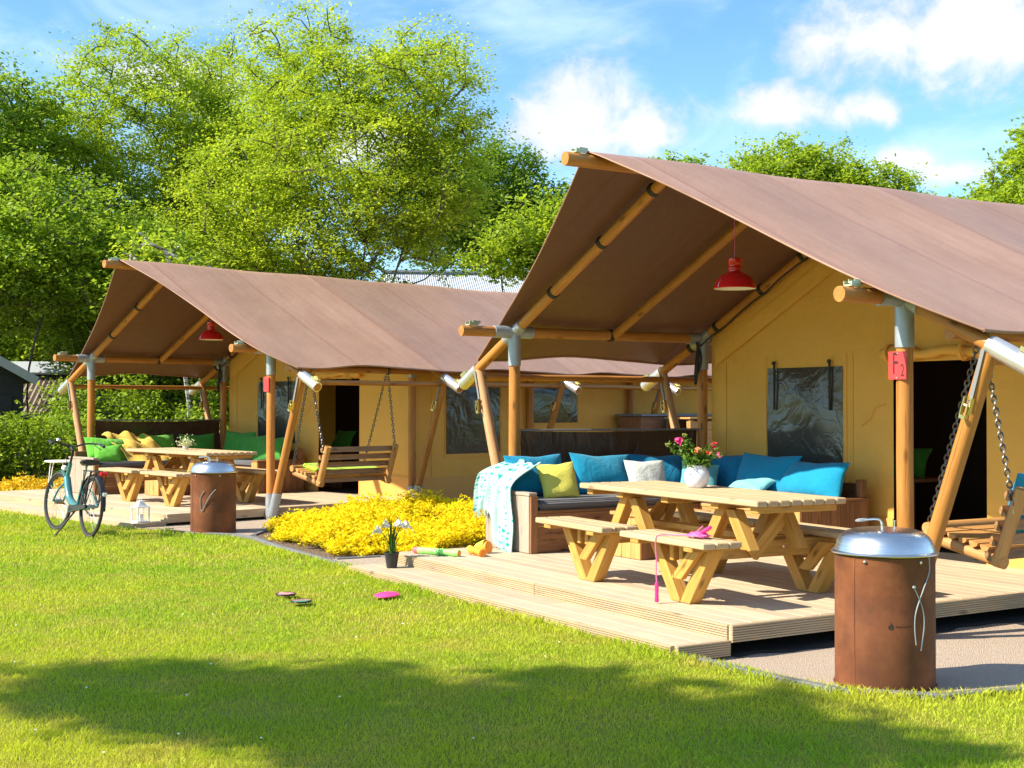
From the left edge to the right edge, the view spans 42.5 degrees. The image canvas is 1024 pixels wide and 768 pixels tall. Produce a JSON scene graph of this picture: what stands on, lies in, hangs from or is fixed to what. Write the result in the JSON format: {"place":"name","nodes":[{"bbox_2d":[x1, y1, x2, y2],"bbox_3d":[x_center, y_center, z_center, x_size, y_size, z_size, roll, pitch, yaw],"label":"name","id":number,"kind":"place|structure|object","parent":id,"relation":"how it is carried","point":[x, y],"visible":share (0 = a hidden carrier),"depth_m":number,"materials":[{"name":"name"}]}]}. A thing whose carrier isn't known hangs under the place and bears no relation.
{"place":"outdoors","nodes":[
{"label":"outdoors","id":0,"kind":"place"},
{"bbox_2d":[140,515,283,534],"bbox_3d":[-2.864,1.749,17.273,2.018,0.001,4.456,0,-1,27],"label":"gravel strip","id":1,"kind":"object","parent":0,"point":[248,526],"visible":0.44,"depth_m":15.98,"materials":[{"name":"beige gravel"}]},
{"bbox_2d":[189,456,237,534],"bbox_3d":[-3.470,1.282,15.314,0.558,0.888,0.558,1,-1,-32],"label":"fire barrel","id":2,"kind":"object","parent":1,"relation":"on","point":[212,496],"visible":0.96,"depth_m":15.10,"materials":[{"name":"metal"}]},
{"bbox_2d":[251,520,466,558],"bbox_3d":[1.817,1.772,17.932,11.660,0.001,7.300,1,-1,-32],"label":"soil bed","id":3,"kind":"object","parent":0,"point":[317,550],"visible":0.11,"depth_m":13.68,"materials":[{"name":"brown soil"}]},
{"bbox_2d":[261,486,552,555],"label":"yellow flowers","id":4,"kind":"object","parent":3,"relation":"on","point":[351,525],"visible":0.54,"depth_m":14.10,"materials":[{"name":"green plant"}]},
{"bbox_2d":[664,417,711,450],"bbox_3d":[3.371,1.196,22.022,1.960,1.295,0.540,1,-1,-44],"label":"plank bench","id":5,"kind":"object","parent":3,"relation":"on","point":[692,423],"visible":0.13,"depth_m":21.60,"materials":[{"name":"brown wood"}]},
{"bbox_2d":[381,270,524,292],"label":"barn","id":6,"kind":"structure","parent":0,"point":[468,282],"depth_m":42.72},
{"bbox_2d":[0,489,1023,767],"bbox_3d":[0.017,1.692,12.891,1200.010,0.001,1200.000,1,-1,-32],"label":"lawn","id":7,"kind":"structure","parent":0,"point":[416,725],"depth_m":6.68,"materials":[{"name":"plant"}]},
{"bbox_2d":[0,318,46,360],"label":"young tree","id":8,"kind":"object","parent":7,"relation":"on","point":[4,349],"visible":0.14,"depth_m":30.93,"materials":[{"name":"green plant"}]},
{"bbox_2d":[0,274,89,361],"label":"young tree","id":9,"kind":"object","parent":7,"relation":"on","point":[28,346],"visible":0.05,"depth_m":30.81,"materials":[{"name":"green plant"}]},
{"bbox_2d":[44,438,108,536],"bbox_3d":[-5.006,1.196,15.138,0.641,1.114,1.827,7,-5,-37],"label":"bicycle","id":10,"kind":"object","parent":7,"relation":"on","point":[73,506],"visible":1,"depth_m":14.94,"materials":[{"name":"metal"}]},
{"bbox_2d":[0,488,404,528],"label":"deck","id":11,"kind":"structure","parent":7,"relation":"on","point":[117,512],"depth_m":17.79,"materials":[{"name":"brown wood"}]},
{"bbox_2d":[44,460,69,481],"bbox_3d":[-6.899,1.412,20.339,0.610,0.465,0.610,1,-1,-44],"label":"side table","id":12,"kind":"object","parent":11,"relation":"on","point":[58,461],"visible":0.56,"depth_m":20.14,"materials":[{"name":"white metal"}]},
{"bbox_2d":[130,497,149,522],"bbox_3d":[-4.497,1.523,15.943,0.174,0.300,0.174,1,-1,-44],"label":"lantern","id":13,"kind":"object","parent":11,"relation":"on","point":[138,505],"visible":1,"depth_m":15.91,"materials":[{"name":"white metal"}]},
{"bbox_2d":[143,466,189,495],"bbox_3d":[-5.027,1.441,19.628,0.800,0.396,0.436,1,-1,-44],"label":"box stool","id":14,"kind":"object","parent":11,"relation":"on","point":[152,487],"visible":0.29,"depth_m":19.37,"materials":[{"name":"brown wood"}]},
{"bbox_2d":[69,448,304,494],"bbox_3d":[-4.971,1.320,20.194,2.752,0.656,2.270,1,-1,-44],"label":"corner sofa","id":15,"kind":"object","parent":11,"relation":"on","point":[291,483],"visible":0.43,"depth_m":19.89,"materials":[{"name":"brown wood"}]},
{"bbox_2d":[99,458,205,467],"bbox_3d":[-5.712,1.224,20.445,1.840,0.088,0.755,1,-1,-44],"label":"seat cushion","id":16,"kind":"object","parent":15,"relation":"on","point":[124,464],"visible":0.27,"depth_m":19.85,"materials":[{"name":"grey fabric"}]},
{"bbox_2d":[84,437,127,460],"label":"pillow","id":17,"kind":"object","parent":16,"relation":"on","point":[90,449],"visible":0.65,"depth_m":20.08,"materials":[{"name":"green fabric"}]},
{"bbox_2d":[93,444,121,461],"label":"pillow","id":18,"kind":"object","parent":16,"relation":"on","point":[109,453],"visible":0.81,"depth_m":19.79,"materials":[{"name":"green fabric"}]},
{"bbox_2d":[102,431,170,460],"bbox_3d":[-5.728,1.017,20.465,1.080,0.577,0.684,1,-1,-44],"label":"throw blanket","id":19,"kind":"object","parent":16,"relation":"on","point":[131,440],"visible":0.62,"depth_m":20.41,"materials":[{"name":"yellow fabric"}]},
{"bbox_2d":[140,434,174,447],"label":"pillow","id":20,"kind":"object","parent":16,"relation":"on","point":[164,441],"visible":0.43,"depth_m":20.89,"materials":[{"name":"green fabric"}]},
{"bbox_2d":[179,433,214,448],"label":"pillow","id":21,"kind":"object","parent":16,"relation":"on","point":[205,441],"visible":0.42,"depth_m":21.31,"materials":[{"name":"green fabric"}]},
{"bbox_2d":[206,459,252,466],"bbox_3d":[-4.299,1.235,20.861,0.720,0.082,2.140,1,-1,-44],"label":"seat cushion","id":22,"kind":"object","parent":15,"relation":"on","point":[243,462],"visible":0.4,"depth_m":20.30,"materials":[{"name":"grey fabric"}]},
{"bbox_2d":[222,431,255,450],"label":"pillow","id":23,"kind":"object","parent":22,"relation":"on","point":[233,440],"visible":0.56,"depth_m":21.21,"materials":[{"name":"green fabric"}]},
{"bbox_2d":[238,435,265,458],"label":"pillow","id":24,"kind":"object","parent":22,"relation":"on","point":[249,443],"visible":0.54,"depth_m":20.78,"materials":[{"name":"green fabric"}]},
{"bbox_2d":[253,437,284,459],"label":"pillow","id":25,"kind":"object","parent":22,"relation":"on","point":[261,450],"visible":0.49,"depth_m":20.31,"materials":[{"name":"green fabric"}]},
{"bbox_2d":[99,447,277,506],"bbox_3d":[-4.430,1.264,18.168,1.636,0.707,2.280,1,-1,-42],"label":"picnic table","id":26,"kind":"object","parent":11,"relation":"on","point":[169,475],"visible":0.73,"depth_m":17.91,"materials":[{"name":"brown wood"}]},
{"bbox_2d":[172,434,196,449],"bbox_3d":[-4.544,0.802,18.339,0.284,0.220,0.306,0,-1,31],"label":"potted plant","id":27,"kind":"object","parent":26,"relation":"on","point":[186,444],"visible":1,"depth_m":18.32,"materials":[{"name":"white plant"}]},
{"bbox_2d":[165,530,348,565],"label":"kerb","id":28,"kind":"structure","parent":7,"relation":"on","point":[261,540],"depth_m":13.97,"materials":[{"name":"concrete"}]},
{"bbox_2d":[155,1,373,273],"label":"deciduous tree","id":29,"kind":"object","parent":7,"relation":"on","point":[222,59],"visible":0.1,"depth_m":33.48,"materials":[{"name":"green plant"}]},
{"bbox_2d":[290,599,311,602],"bbox_3d":[-1.559,1.603,9.738,0.159,0.016,0.159,0,-1,-10],"label":"catch paddle","id":30,"kind":"object","parent":7,"relation":"on","point":[300,600],"visible":1,"depth_m":9.72,"materials":[{"name":"teal plastic"}]},
{"bbox_2d":[125,0,511,288],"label":"deciduous tree","id":31,"kind":"object","parent":7,"relation":"on","point":[428,205],"visible":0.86,"depth_m":26.33,"materials":[{"name":"green plant"}]},
{"bbox_2d":[306,243,395,281],"bbox_3d":[-3.572,-0.633,30.165,4.196,5.466,3.438,1,-1,-32],"label":"young tree","id":32,"kind":"object","parent":7,"relation":"on","point":[357,273],"visible":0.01,"depth_m":29.85,"materials":[{"name":"green plant"}]},
{"bbox_2d":[333,557,385,564],"bbox_3d":[-1.176,1.671,12.310,0.850,0.001,1.060,1,-1,-32],"label":"gravel patch","id":33,"kind":"object","parent":7,"relation":"on","point":[362,561],"visible":0.17,"depth_m":12.49,"materials":[{"name":"beige gravel"}]},
{"bbox_2d":[335,555,384,559],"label":"kerb","id":34,"kind":"structure","parent":7,"relation":"on","point":[354,557],"depth_m":12.69,"materials":[{"name":"concrete"}]},
{"bbox_2d":[53,257,711,519],"bbox_3d":[-1.428,0.090,22.110,11.661,3.536,7.019,1,-1,-44],"label":"safari tent","id":35,"kind":"object","parent":7,"relation":"on","point":[349,342],"visible":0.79,"depth_m":19.77,"materials":[{"name":"brown fabric"}]},
{"bbox_2d":[198,322,223,340],"bbox_3d":[-4.390,-1.125,19.224,0.368,0.972,0.366,1,-1,-44],"label":"pendant lamp","id":36,"kind":"object","parent":35,"relation":"hanging from","point":[210,333],"visible":1,"depth_m":19.12,"materials":[{"name":"red metal"}]},
{"bbox_2d":[258,377,294,442],"bbox_3d":[-3.803,0.414,21.169,0.054,1.051,1.030,1,-1,-44],"label":"window","id":37,"kind":"structure","parent":35,"relation":"in","point":[284,390],"depth_m":21.09,"materials":[{"name":"grey plastic"}]},
{"bbox_2d":[319,448,341,487],"bbox_3d":[-2.841,1.370,21.643,0.540,0.635,0.820,1,-1,-44],"label":"indoor bench","id":38,"kind":"object","parent":35,"relation":"on","point":[334,485],"visible":0.27,"depth_m":21.34,"materials":[{"name":"brown wood"}]},
{"bbox_2d":[331,430,356,446],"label":"pillow","id":39,"kind":"object","parent":38,"relation":"on","point":[343,439],"visible":0.81,"depth_m":21.57,"materials":[{"name":"green fabric"}]},
{"bbox_2d":[290,368,398,486],"bbox_3d":[-2.258,0.549,17.551,1.355,1.590,0.804,1,-1,-44],"label":"porch swing","id":40,"kind":"object","parent":35,"relation":"hanging from","point":[321,476],"visible":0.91,"depth_m":17.39,"materials":[{"name":"brown wood"}]},
{"bbox_2d":[302,463,377,471],"bbox_3d":[-2.287,1.120,17.653,1.000,0.060,0.440,1,10,-44],"label":"seat pad","id":41,"kind":"object","parent":40,"relation":"on","point":[311,467],"visible":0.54,"depth_m":17.44,"materials":[{"name":"fabric"}]},
{"bbox_2d":[446,387,499,453],"bbox_3d":[-0.558,0.508,19.578,1.090,1.040,0.044,1,-1,-44],"label":"window","id":42,"kind":"structure","parent":35,"relation":"in","point":[466,433],"depth_m":19.48,"materials":[{"name":"grey plastic"}]},
{"bbox_2d":[534,388,576,422],"bbox_3d":[0.664,0.315,20.779,1.110,0.590,0.044,1,-1,-44],"label":"window","id":43,"kind":"structure","parent":35,"relation":"in","point":[543,397],"depth_m":20.74,"materials":[{"name":"clear plastic"}]},
{"bbox_2d":[374,591,399,597],"bbox_3d":[-0.956,1.605,10.074,0.194,0.022,0.194,-3,1,-32],"label":"flying disc","id":44,"kind":"object","parent":7,"relation":"on","point":[387,594],"visible":1,"depth_m":10.03,"materials":[{"name":"pink plastic"}]},
{"bbox_2d":[381,121,573,291],"bbox_3d":[-0.391,-2.772,38.089,6.864,9.741,4.504,0,-1,-4],"label":"deciduous tree","id":45,"kind":"object","parent":7,"relation":"on","point":[516,174],"visible":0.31,"depth_m":37.22,"materials":[{"name":"green plant"}]},
{"bbox_2d":[430,172,568,291],"bbox_3d":[0.703,-1.464,31.075,4.493,6.901,3.598,1,-1,-32],"label":"deciduous tree","id":46,"kind":"object","parent":7,"relation":"on","point":[524,241],"visible":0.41,"depth_m":30.69,"materials":[{"name":"green plant"}]},
{"bbox_2d":[615,414,711,431],"bbox_3d":[2.738,1.176,22.312,2.360,1.342,0.580,1,-1,-44],"label":"outdoor cupboard","id":47,"kind":"object","parent":7,"relation":"on","point":[628,421],"visible":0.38,"depth_m":21.56,"materials":[{"name":"brown wood"}]},
{"bbox_2d":[644,149,721,166],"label":"deciduous tree","id":48,"kind":"object","parent":7,"relation":"on","point":[694,160],"visible":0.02,"depth_m":54.80,"materials":[{"name":"green plant"}]},
{"bbox_2d":[348,547,1023,658],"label":"deck","id":49,"kind":"structure","parent":7,"relation":"on","point":[746,599],"depth_m":9.47,"materials":[{"name":"brown wood"}]},
{"bbox_2d":[368,517,415,567],"bbox_3d":[-1.055,1.385,11.546,0.427,0.446,0.208,0,-1,0],"label":"potted lily","id":50,"kind":"object","parent":49,"relation":"on","point":[391,556],"visible":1,"depth_m":11.52,"materials":[{"name":"white plant"}]},
{"bbox_2d":[412,547,460,556],"bbox_3d":[-0.684,1.491,11.711,0.510,0.060,0.098,-1,-1,34],"label":"water pump","id":51,"kind":"object","parent":49,"relation":"on","point":[437,551],"visible":1,"depth_m":11.69,"materials":[{"name":"green plastic"}]},
{"bbox_2d":[466,545,485,556],"bbox_3d":[-0.341,1.489,11.737,0.108,0.066,0.371,0,-1,-21],"label":"water pump","id":52,"kind":"object","parent":49,"relation":"on","point":[471,550],"visible":1,"depth_m":11.67,"materials":[{"name":"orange plastic"}]},
{"bbox_2d":[474,539,492,552],"bbox_3d":[-0.269,1.462,11.895,0.170,0.122,0.108,-1,-1,38],"label":"ball scoop","id":53,"kind":"object","parent":49,"relation":"on","point":[486,545],"visible":0.82,"depth_m":11.85,"materials":[{"name":"yellow plastic"}]},
{"bbox_2d":[610,508,710,559],"bbox_3d":[1.320,1.323,11.705,0.800,0.396,0.436,1,-1,-32],"label":"box stool","id":54,"kind":"object","parent":49,"relation":"on","point":[643,551],"visible":0.18,"depth_m":11.42,"materials":[{"name":"brown wood"}]},
{"bbox_2d":[486,480,869,556],"bbox_3d":[1.500,1.202,12.243,2.752,0.656,2.270,1,-1,-32],"label":"corner sofa","id":55,"kind":"object","parent":49,"relation":"on","point":[531,535],"visible":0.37,"depth_m":11.93,"materials":[{"name":"brown wood"}]},
{"bbox_2d":[473,458,540,552],"bbox_3d":[-0.042,1.169,12.310,0.395,0.940,0.685,1,-1,-32],"label":"throw blanket","id":56,"kind":"object","parent":55,"relation":"on","point":[492,488],"visible":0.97,"depth_m":12.17,"materials":[{"name":"white fabric"}]},
{"bbox_2d":[538,494,693,509],"bbox_3d":[0.833,1.108,12.654,1.840,0.088,0.755,1,-1,-32],"label":"seat cushion","id":57,"kind":"object","parent":55,"relation":"on","point":[594,501],"visible":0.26,"depth_m":12.15,"materials":[{"name":"grey fabric"}]},
{"bbox_2d":[503,454,560,495],"bbox_3d":[0.226,0.871,12.519,0.640,0.420,0.224,1,-19,-32],"label":"pillow","id":58,"kind":"object","parent":57,"relation":"on","point":[529,481],"visible":0.46,"depth_m":12.40,"materials":[{"name":"blue fabric"}]},
{"bbox_2d":[536,461,579,497],"bbox_3d":[0.432,0.907,12.312,0.370,0.360,0.160,-4,-24,-18],"label":"pillow","id":59,"kind":"object","parent":57,"relation":"on","point":[558,480],"visible":0.94,"depth_m":12.25,"materials":[{"name":"yellow fabric"}]},
{"bbox_2d":[569,453,628,493],"bbox_3d":[0.887,0.878,12.899,0.700,0.420,0.219,4,-23,-28],"label":"pillow","id":60,"kind":"object","parent":57,"relation":"on","point":[590,469],"visible":0.57,"depth_m":12.80,"materials":[{"name":"blue fabric"}]},
{"bbox_2d":[624,460,664,481],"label":"pillow","id":61,"kind":"object","parent":57,"relation":"on","point":[646,471],"visible":0.64,"depth_m":12.82,"materials":[{"name":"grey fabric"}]},
{"bbox_3d":[2.303,1.114,12.745,0.720,0.082,2.140,1,-1,-32],"label":"seat cushion","id":62,"kind":"object","parent":55,"relation":"on","visible":0},
{"bbox_2d":[629,454,681,481],"bbox_3d":[1.470,0.898,13.307,0.580,0.400,0.197,0,-21,-12],"label":"pillow","id":63,"kind":"object","parent":62,"relation":"on","point":[672,464],"visible":0.37,"depth_m":13.27,"materials":[{"name":"blue fabric"}]},
{"bbox_2d":[680,460,719,485],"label":"pillow","id":64,"kind":"object","parent":62,"relation":"on","point":[713,471],"visible":0.3,"depth_m":13.15,"materials":[{"name":"teal fabric"}]},
{"bbox_2d":[708,453,742,486],"bbox_3d":[2.168,0.899,13.392,0.195,0.400,0.600,24,-15,-37],"label":"pillow","id":65,"kind":"object","parent":62,"relation":"on","point":[728,471],"visible":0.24,"depth_m":13.27,"materials":[{"name":"blue fabric"}]},
{"bbox_2d":[729,478,775,489],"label":"pillow","id":66,"kind":"object","parent":62,"relation":"on","point":[761,483],"visible":0.71,"depth_m":12.54,"materials":[{"name":"teal fabric"}]},
{"bbox_2d":[736,453,801,490],"bbox_3d":[2.475,0.879,12.818,0.230,0.420,0.820,24,-13,-31],"label":"pillow","id":67,"kind":"object","parent":62,"relation":"on","point":[753,466],"visible":0.6,"depth_m":12.75,"materials":[{"name":"blue fabric"}]},
{"bbox_2d":[778,462,849,496],"bbox_3d":[2.793,0.898,12.237,0.237,0.380,0.860,27,-14,-25],"label":"pillow","id":68,"kind":"object","parent":62,"relation":"on","point":[824,479],"visible":0.73,"depth_m":12.07,"materials":[{"name":"blue fabric"}]},
{"bbox_2d":[536,480,850,603],"bbox_3d":[1.426,1.137,9.784,1.636,0.707,2.280,1,-1,-28],"label":"picnic table","id":69,"kind":"object","parent":49,"relation":"on","point":[779,528],"visible":0.96,"depth_m":9.30,"materials":[{"name":"brown wood"}]},
{"bbox_2d":[655,526,711,601],"bbox_3d":[1.170,1.201,8.815,0.420,0.534,0.157,-1,-1,35],"label":"skipping rope","id":70,"kind":"object","parent":69,"relation":"on","point":[702,534],"visible":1,"depth_m":8.85,"materials":[{"name":"pink plastic"}]},
{"bbox_2d":[684,465,709,487],"bbox_3d":[1.402,0.701,10.004,0.197,0.170,0.194,1,-1,-28],"label":"vase","id":71,"kind":"object","parent":69,"relation":"on","point":[697,476],"visible":0.96,"depth_m":9.93,"materials":[{"name":"white ceramic"}]},
{"bbox_2d":[665,433,722,468],"bbox_3d":[1.386,0.522,10.009,0.418,0.298,0.245,0,-1,-7],"label":"bouquet","id":72,"kind":"object","parent":71,"relation":"in","point":[697,456],"visible":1,"depth_m":9.99,"materials":[{"name":"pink plant"}]},
{"bbox_2d":[458,147,1023,568],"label":"safari tent","id":73,"kind":"object","parent":7,"relation":"on","point":[855,284],"visible":0.87,"depth_m":12.28,"materials":[{"name":"brown fabric"}]},
{"bbox_2d":[713,219,756,290],"bbox_3d":[1.894,-1.268,11.202,0.368,0.926,0.366,1,-1,-32],"label":"pendant lamp","id":74,"kind":"object","parent":73,"relation":"hanging from","point":[734,278],"visible":0.98,"depth_m":11.12,"materials":[{"name":"red metal"}]},
{"bbox_2d":[767,359,842,462],"bbox_3d":[2.852,0.291,12.937,0.054,1.051,1.030,1,-1,-32],"label":"window","id":75,"kind":"structure","parent":73,"relation":"in","point":[805,404],"depth_m":12.88,"materials":[{"name":"grey plastic"}]},
{"bbox_2d":[889,351,906,379],"bbox_3d":[2.545,-0.122,8.703,0.011,0.185,0.150,1,-1,-32],"label":"number sign","id":76,"kind":"object","parent":73,"relation":"attached to","point":[898,365],"visible":1,"depth_m":8.70,"materials":[{"name":"red plastic"}]},
{"bbox_2d":[894,476,942,528],"bbox_3d":[3.898,1.244,13.184,0.540,0.635,0.820,1,-1,-32],"label":"indoor bench","id":77,"kind":"object","parent":73,"relation":"on","point":[927,479],"visible":0.06,"depth_m":12.90,"materials":[{"name":"brown wood"}]},
{"bbox_2d":[894,447,932,477],"bbox_3d":[3.976,0.788,13.175,0.420,0.340,0.168,-1,-31,48],"label":"pillow","id":78,"kind":"object","parent":77,"relation":"on","point":[921,456],"visible":0.49,"depth_m":13.04,"materials":[{"name":"green fabric"}]},
{"bbox_2d":[922,332,1023,569],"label":"porch swing","id":79,"kind":"object","parent":73,"relation":"hanging from","point":[997,542],"visible":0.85,"depth_m":8.69,"materials":[{"name":"brown wood"}]},
{"bbox_2d":[1008,473,1023,533],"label":"pillow","id":80,"kind":"object","parent":79,"relation":"on","point":[1019,481],"visible":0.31,"depth_m":8.71,"materials":[{"name":"blue fabric"}]},
{"bbox_2d":[717,129,937,194],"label":"deciduous tree","id":81,"kind":"object","parent":7,"relation":"on","point":[811,164],"visible":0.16,"depth_m":44.27,"materials":[{"name":"green plant"}]},
{"bbox_2d":[945,103,1023,204],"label":"deciduous tree","id":82,"kind":"object","parent":7,"relation":"on","point":[1006,189],"visible":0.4,"depth_m":39.90,"materials":[{"name":"green plant"}]},
{"bbox_2d":[0,0,1023,358],"label":"sky","id":83,"kind":"structure","parent":0,"point":[938,83],"materials":[{"name":"blue"}]},
{"bbox_2d":[711,622,1023,691],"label":"gravel path","id":84,"kind":"structure","parent":0,"point":[981,656],"depth_m":7.84,"materials":[{"name":"beige gravel"}]},
{"bbox_2d":[699,657,1023,698],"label":"kerb","id":85,"kind":"structure","parent":84,"relation":"on","point":[806,682],"depth_m":6.83,"materials":[{"name":"concrete"}]},
{"bbox_2d":[730,607,1023,656],"bbox_3d":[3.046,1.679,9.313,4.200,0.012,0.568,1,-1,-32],"label":"skirting","id":86,"kind":"object","parent":84,"relation":"on","point":[806,641],"visible":0.5,"depth_m":8.69,"materials":[{"name":"black wood"}]},
{"bbox_2d":[831,518,938,691],"bbox_3d":[1.993,1.157,7.046,0.558,0.888,0.558,1,-1,-32],"label":"fire barrel","id":87,"kind":"object","parent":84,"relation":"on","point":[885,606],"visible":0.98,"depth_m":6.83,"materials":[{"name":"metal"}]},
{"label":"side bed","id":88,"kind":"structure","parent":0,"visible":0},
{"bbox_2d":[0,413,18,480],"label":"hedge shrub","id":89,"kind":"object","parent":88,"relation":"on","point":[2,467],"visible":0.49,"depth_m":22.77,"materials":[{"name":"green plant"}]},
{"bbox_2d":[0,356,38,482],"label":"garden shed","id":90,"kind":"structure","parent":88,"relation":"on","point":[14,378],"depth_m":24.61,"materials":[{"name":"black wood"}]},
{"bbox_2d":[0,396,11,425],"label":"window","id":91,"kind":"structure","parent":90,"relation":"in","point":[5,401],"depth_m":24.58,"materials":[{"name":"black glass"}]},
{"bbox_2d":[0,472,63,490],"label":"amber flowers","id":92,"kind":"object","parent":88,"relation":"on","point":[24,483],"visible":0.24,"depth_m":21.47,"materials":[{"name":"yellow plant"}]},
{"bbox_2d":[0,394,75,483],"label":"hedge shrub","id":93,"kind":"object","parent":88,"relation":"on","point":[21,435],"visible":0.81,"depth_m":22.92,"materials":[{"name":"green plant"}]},
{"bbox_2d":[0,47,98,356],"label":"deciduous tree","id":94,"kind":"object","parent":88,"relation":"on","point":[15,124],"visible":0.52,"depth_m":27.06,"materials":[{"name":"green plant"}]},
{"bbox_2d":[11,361,122,475],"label":"garden shed","id":95,"kind":"structure","parent":88,"relation":"on","point":[40,371],"depth_m":28.15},
{"bbox_2d":[17,401,122,478],"bbox_3d":[-7.709,1.090,23.657,2.070,1.570,2.152,0,-1,21],"label":"hedge shrub","id":96,"kind":"object","parent":88,"relation":"on","point":[70,436],"visible":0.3,"depth_m":23.16,"materials":[{"name":"green plant"}]},
{"bbox_2d":[23,363,123,470],"bbox_3d":[-8.103,0.745,24.304,1.843,2.248,1.797,1,-1,-32],"label":"tall bush","id":97,"kind":"object","parent":88,"relation":"on","point":[62,401],"visible":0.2,"depth_m":24.13,"materials":[{"name":"green plant"}]},
{"bbox_2d":[0,118,229,446],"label":"deciduous tree","id":98,"kind":"object","parent":88,"relation":"on","point":[29,262],"visible":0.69,"depth_m":24.87,"materials":[{"name":"green plant"}]},
{"bbox_2d":[82,374,176,421],"bbox_3d":[-7.042,0.736,24.441,1.769,2.323,1.769,0,-1,-3],"label":"tall bush","id":99,"kind":"object","parent":88,"relation":"on","point":[137,407],"visible":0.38,"depth_m":24.28,"materials":[{"name":"green plant"}]},
{"bbox_2d":[14,195,271,407],"bbox_3d":[-6.918,-1.005,27.822,6.666,5.857,4.625,0,-1,-11],"label":"deciduous tree","id":100,"kind":"object","parent":88,"relation":"on","point":[75,334],"visible":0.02,"depth_m":27.07,"materials":[{"name":"green plant"}]},
{"bbox_2d":[0,14,310,324],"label":"deciduous tree","id":101,"kind":"object","parent":88,"relation":"on","point":[210,106],"visible":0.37,"depth_m":28.90,"materials":[{"name":"green plant"}]},
{"bbox_2d":[85,334,228,421],"bbox_3d":[-6.928,-0.255,27.816,4.135,4.581,3.455,0,-1,-15],"label":"young tree","id":102,"kind":"object","parent":88,"relation":"on","point":[169,397],"visible":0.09,"depth_m":27.03,"materials":[{"name":"green plant"}]},
{"bbox_2d":[87,221,235,417],"bbox_3d":[-6.375,-0.569,24.177,3.017,4.874,2.803,1,-1,-32],"label":"birch tree","id":103,"kind":"object","parent":88,"relation":"on","point":[160,250],"visible":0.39,"depth_m":24.05,"materials":[{"name":"green plant"}]},
{"bbox_2d":[154,401,228,437],"bbox_3d":[-5.957,1.110,24.257,2.244,1.595,2.193,1,-1,-32],"label":"hedge shrub","id":104,"kind":"object","parent":88,"relation":"on","point":[194,416],"visible":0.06,"depth_m":24.19,"materials":[{"name":"green plant"}]},
{"bbox_2d":[159,378,228,423],"bbox_3d":[-5.757,0.782,24.965,1.862,2.217,1.781,-1,-1,42],"label":"tall bush","id":105,"kind":"object","parent":88,"relation":"on","point":[215,403],"visible":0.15,"depth_m":24.77,"materials":[{"name":"green plant"}]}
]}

